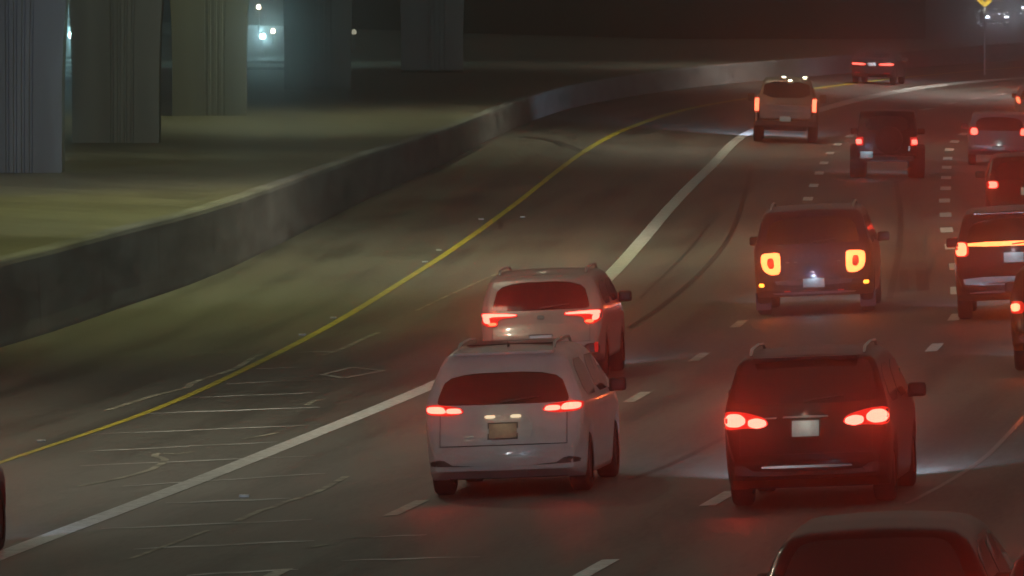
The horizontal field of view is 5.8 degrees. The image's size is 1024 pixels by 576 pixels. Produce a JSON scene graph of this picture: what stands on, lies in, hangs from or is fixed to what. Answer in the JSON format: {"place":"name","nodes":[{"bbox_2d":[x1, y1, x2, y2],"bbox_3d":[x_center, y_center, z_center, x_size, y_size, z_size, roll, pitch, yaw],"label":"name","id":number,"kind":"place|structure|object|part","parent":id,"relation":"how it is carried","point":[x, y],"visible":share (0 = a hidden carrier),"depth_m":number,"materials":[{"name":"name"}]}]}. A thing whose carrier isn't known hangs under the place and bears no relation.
{"place":"outdoors","nodes":[
{"label":"outdoors","id":0,"kind":"place"},
{"bbox_2d":[0,22,970,255],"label":"paved ground","id":1,"kind":"structure","parent":0,"point":[277,132],"depth_m":302.06,"materials":[{"name":"concrete"}]},
{"bbox_2d":[0,0,68,172],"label":"bridge column","id":2,"kind":"structure","parent":1,"relation":"on","point":[33,35],"depth_m":230.99,"materials":[{"name":"concrete"}]},
{"bbox_2d":[69,0,163,142],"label":"bridge column","id":3,"kind":"structure","parent":1,"relation":"on","point":[116,51],"depth_m":263.91,"materials":[{"name":"concrete"}]},
{"bbox_2d":[170,0,248,115],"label":"bridge column","id":4,"kind":"structure","parent":1,"relation":"on","point":[209,54],"depth_m":303.28,"materials":[{"name":"concrete"}]},
{"bbox_2d":[256,4,260,43],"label":"path lamp","id":5,"kind":"object","parent":1,"relation":"on","point":[258,6],"visible":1,"depth_m":499.81,"materials":[{"name":"metal"}]},
{"bbox_2d":[260,33,264,56],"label":"path lamp","id":6,"kind":"object","parent":1,"relation":"on","point":[262,36],"visible":1,"depth_m":445.86,"materials":[{"name":"metal"}]},
{"bbox_2d":[247,67,283,69],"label":"kerb step","id":7,"kind":"object","parent":1,"relation":"on","point":[265,68],"visible":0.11,"depth_m":404.76,"materials":[{"name":"concrete"}]},
{"bbox_2d":[247,61,283,63],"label":"kerb step","id":8,"kind":"object","parent":1,"relation":"on","point":[265,62],"visible":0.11,"depth_m":424.75,"materials":[{"name":"concrete"}]},
{"bbox_2d":[271,29,274,43],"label":"path lamp","id":9,"kind":"object","parent":1,"relation":"on","point":[272,31],"visible":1,"depth_m":499.82,"materials":[{"name":"metal"}]},
{"bbox_2d":[283,0,351,89],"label":"bridge column","id":10,"kind":"structure","parent":1,"relation":"on","point":[317,44],"depth_m":354.01,"materials":[{"name":"concrete"}]},
{"bbox_2d":[352,29,356,50],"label":"path lamp","id":11,"kind":"object","parent":1,"relation":"on","point":[354,31],"visible":1,"depth_m":469.85,"materials":[{"name":"metal"}]},
{"bbox_2d":[400,0,463,72],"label":"bridge column","id":12,"kind":"structure","parent":1,"relation":"on","point":[431,36],"depth_m":397.43,"materials":[{"name":"concrete"}]},
{"bbox_2d":[68,0,925,38],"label":"retaining wall","id":13,"kind":"structure","parent":1,"relation":"on","point":[781,19],"depth_m":524.79,"materials":[{"name":"concrete"}]},
{"bbox_2d":[0,60,1023,575],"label":"road","id":14,"kind":"structure","parent":0,"point":[602,212],"depth_m":154.36,"materials":[{"name":"grey asphalt"}]},
{"bbox_2d":[0,467,5,549],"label":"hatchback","id":15,"kind":"object","parent":14,"relation":"on","point":[2,509],"visible":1,"depth_m":108.91,"materials":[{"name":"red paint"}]},
{"bbox_2d":[239,494,249,496],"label":"lane stud","id":16,"kind":"object","parent":14,"relation":"on","point":[244,495],"visible":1,"depth_m":117.81,"materials":[{"name":"white plastic"}]},
{"bbox_2d":[80,351,479,575],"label":"pavement joints","id":17,"kind":"object","parent":14,"relation":"on","point":[236,479],"visible":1,"depth_m":121.75,"materials":[{"name":"grey concrete"}]},
{"bbox_2d":[79,273,498,558],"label":"crack repairs","id":18,"kind":"structure","parent":14,"relation":"on","point":[163,460],"depth_m":129.26,"materials":[{"name":"grey asphalt"}]},
{"bbox_2d":[319,367,386,377],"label":"lane diamond marking","id":19,"kind":"object","parent":14,"relation":"on","point":[325,374],"visible":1,"depth_m":152.84,"materials":[{"name":"white paint"}]},
{"bbox_2d":[264,320,747,575],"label":"lane dashes","id":20,"kind":"object","parent":14,"relation":"on","point":[415,503],"visible":0.81,"depth_m":115.09,"materials":[{"name":"white paint"}]},
{"bbox_2d":[0,67,1022,463],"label":"yellow edge line","id":21,"kind":"object","parent":14,"relation":"on","point":[408,277],"visible":0.86,"depth_m":195.32,"materials":[{"name":"yellow paint"}]},
{"bbox_2d":[0,42,1023,347],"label":"concrete barrier","id":22,"kind":"object","parent":14,"relation":"on","point":[64,284],"visible":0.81,"depth_m":213.25,"materials":[{"name":"grey concrete"}]},
{"bbox_2d":[0,77,1023,560],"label":"solid white line","id":23,"kind":"object","parent":14,"relation":"on","point":[634,247],"visible":0.74,"depth_m":137.71,"materials":[{"name":"white paint"}]},
{"bbox_2d":[426,334,625,494],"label":"suv","id":24,"kind":"object","parent":14,"relation":"on","point":[522,408],"visible":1,"depth_m":115.68,"materials":[{"name":"white paint"}]},
{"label":"rear window","id":25,"kind":"part","parent":24,"relation":"part of","materials":[{"name":"black glass"}]},
{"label":"side window","id":26,"kind":"part","parent":24,"relation":"part of","materials":[{"name":"black glass"}]},
{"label":"side window","id":27,"kind":"part","parent":24,"relation":"part of","materials":[{"name":"black glass"}]},
{"bbox_2d":[481,263,631,376],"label":"suv","id":28,"kind":"object","parent":14,"relation":"on","point":[583,307],"visible":0.73,"depth_m":146.55,"materials":[{"name":"beige paint"}]},
{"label":"rear window","id":29,"kind":"part","parent":28,"relation":"part of","materials":[{"name":"black glass"}]},
{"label":"side window","id":30,"kind":"part","parent":28,"relation":"part of","materials":[{"name":"black glass"}]},
{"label":"side window","id":31,"kind":"part","parent":28,"relation":"part of","materials":[{"name":"black glass"}]},
{"bbox_2d":[497,137,928,479],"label":"tar seams","id":32,"kind":"object","parent":14,"relation":"on","point":[922,281],"visible":1,"depth_m":193.21,"materials":[{"name":"black asphalt"}]},
{"bbox_2d":[573,314,959,575],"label":"lane dashes","id":33,"kind":"object","parent":14,"relation":"on","point":[602,564],"visible":0.61,"depth_m":112.13,"materials":[{"name":"white paint"}]},
{"bbox_2d":[748,76,826,142],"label":"suv","id":34,"kind":"object","parent":14,"relation":"on","point":[785,103],"visible":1,"depth_m":310.73,"materials":[{"name":"beige paint"}]},
{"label":"rear window","id":35,"kind":"part","parent":34,"relation":"part of","materials":[{"name":"black glass"}]},
{"bbox_2d":[749,199,889,314],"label":"suv","id":36,"kind":"object","parent":14,"relation":"on","point":[817,249],"visible":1,"depth_m":168.99,"materials":[{"name":"blue paint"}]},
{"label":"rear window","id":37,"kind":"part","parent":36,"relation":"part of","materials":[{"name":"black glass"}]},
{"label":"side window","id":38,"kind":"part","parent":36,"relation":"part of","materials":[{"name":"black glass"}]},
{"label":"side window","id":39,"kind":"part","parent":36,"relation":"part of","materials":[{"name":"black glass"}]},
{"bbox_2d":[724,338,925,505],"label":"suv","id":40,"kind":"object","parent":14,"relation":"on","point":[817,416],"visible":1,"depth_m":110.80,"materials":[{"name":"black paint"}]},
{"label":"rear window","id":41,"kind":"part","parent":40,"relation":"part of","materials":[{"name":"black glass"}]},
{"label":"side window","id":42,"kind":"part","parent":40,"relation":"part of","materials":[{"name":"black glass"}]},
{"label":"side window","id":43,"kind":"part","parent":40,"relation":"part of","materials":[{"name":"black glass"}]},
{"bbox_2d":[803,135,853,199],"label":"lane dashes","id":44,"kind":"object","parent":14,"relation":"on","point":[815,185],"visible":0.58,"depth_m":273.20,"materials":[{"name":"white paint"}]},
{"bbox_2d":[851,49,907,84],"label":"sedan","id":45,"kind":"object","parent":14,"relation":"on","point":[890,64],"visible":1,"depth_m":424.05,"materials":[{"name":"grey paint"}]},
{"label":"rear window","id":46,"kind":"part","parent":45,"relation":"part of","materials":[{"name":"black glass"}]},
{"bbox_2d":[757,511,1013,575],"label":"suv","id":47,"kind":"object","parent":14,"relation":"on","point":[913,543],"visible":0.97,"depth_m":76.48,"materials":[{"name":"black paint"}]},
{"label":"rear window","id":48,"kind":"part","parent":47,"relation":"part of","materials":[{"name":"black glass"}]},
{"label":"side window","id":49,"kind":"part","parent":47,"relation":"part of","materials":[{"name":"black glass"}]},
{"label":"side window","id":50,"kind":"part","parent":47,"relation":"part of","materials":[{"name":"black glass"}]},
{"bbox_2d":[850,109,924,177],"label":"off road car","id":51,"kind":"object","parent":14,"relation":"on","point":[887,135],"visible":0.98,"depth_m":267.87,"materials":[{"name":"black paint"}]},
{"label":"rear window","id":52,"kind":"part","parent":51,"relation":"part of","materials":[{"name":"black glass"}]},
{"bbox_2d":[939,133,967,293],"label":"lane dashes","id":53,"kind":"object","parent":14,"relation":"on","point":[951,265],"visible":0.73,"depth_m":231.63,"materials":[{"name":"white paint"}]},
{"bbox_2d":[904,415,1023,503],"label":"lane seam","id":54,"kind":"object","parent":14,"relation":"on","point":[1003,439],"visible":1,"depth_m":118.84,"materials":[{"name":"black asphalt"}]},
{"bbox_2d":[920,93,1008,109],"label":"lane dashes","id":55,"kind":"object","parent":14,"relation":"on","point":[958,102],"visible":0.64,"depth_m":386.87,"materials":[{"name":"white paint"}]},
{"bbox_2d":[977,0,991,74],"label":"warning sign","id":56,"kind":"object","parent":14,"relation":"on","point":[984,3],"visible":0.78,"depth_m":454.82,"materials":[{"name":"metal"}]},
{"bbox_2d":[946,205,1023,318],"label":"suv","id":57,"kind":"object","parent":14,"relation":"on","point":[988,243],"visible":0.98,"depth_m":163.43,"materials":[{"name":"grey paint"}]},
{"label":"rear window","id":58,"kind":"part","parent":57,"relation":"part of","materials":[{"name":"black glass"}]},
{"bbox_2d":[961,111,1023,164],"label":"hatchback","id":59,"kind":"object","parent":14,"relation":"on","point":[993,132],"visible":0.88,"depth_m":285.41,"materials":[{"name":"silver paint"}]},
{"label":"rear window","id":60,"kind":"part","parent":59,"relation":"part of","materials":[{"name":"black glass"}]},
{"bbox_2d":[975,152,1023,206],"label":"hatchback","id":61,"kind":"object","parent":14,"relation":"on","point":[1003,175],"visible":0.69,"depth_m":215.81,"materials":[{"name":"black paint"}]},
{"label":"rear window","id":62,"kind":"part","parent":61,"relation":"part of","materials":[{"name":"black glass"}]},
{"bbox_2d":[1005,266,1023,370],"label":"hatchback","id":63,"kind":"object","parent":14,"relation":"on","point":[1015,288],"visible":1,"depth_m":143.19,"materials":[{"name":"black paint"}]},
{"bbox_2d":[1012,84,1023,112],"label":"hatchback","id":64,"kind":"object","parent":14,"relation":"on","point":[1018,96],"visible":0.58,"depth_m":341.79,"materials":[{"name":"white paint"}]},
{"bbox_2d":[925,0,1023,44],"bbox_3d":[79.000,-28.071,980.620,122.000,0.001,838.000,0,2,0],"label":"opposite road","id":65,"kind":"structure","parent":0,"point":[952,21],"depth_m":711.64,"materials":[{"name":"asphalt"},{"name":"grey asphalt"}]},
{"bbox_2d":[980,5,1009,26],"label":"oncoming car","id":66,"kind":"object","parent":65,"relation":"on","point":[997,13],"visible":0.91,"depth_m":700.49,"materials":[{"name":"grey paint"}]},
{"bbox_2d":[1015,0,1023,15],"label":"oncoming car","id":67,"kind":"object","parent":65,"relation":"on","point":[1019,6],"visible":1,"depth_m":790.77,"materials":[{"name":"silver paint"}]},
{"bbox_2d":[997,548,1023,575],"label":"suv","id":68,"kind":"object","parent":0,"point":[1018,568],"visible":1,"depth_m":75.05,"materials":[{"name":"red paint"}]}
]}

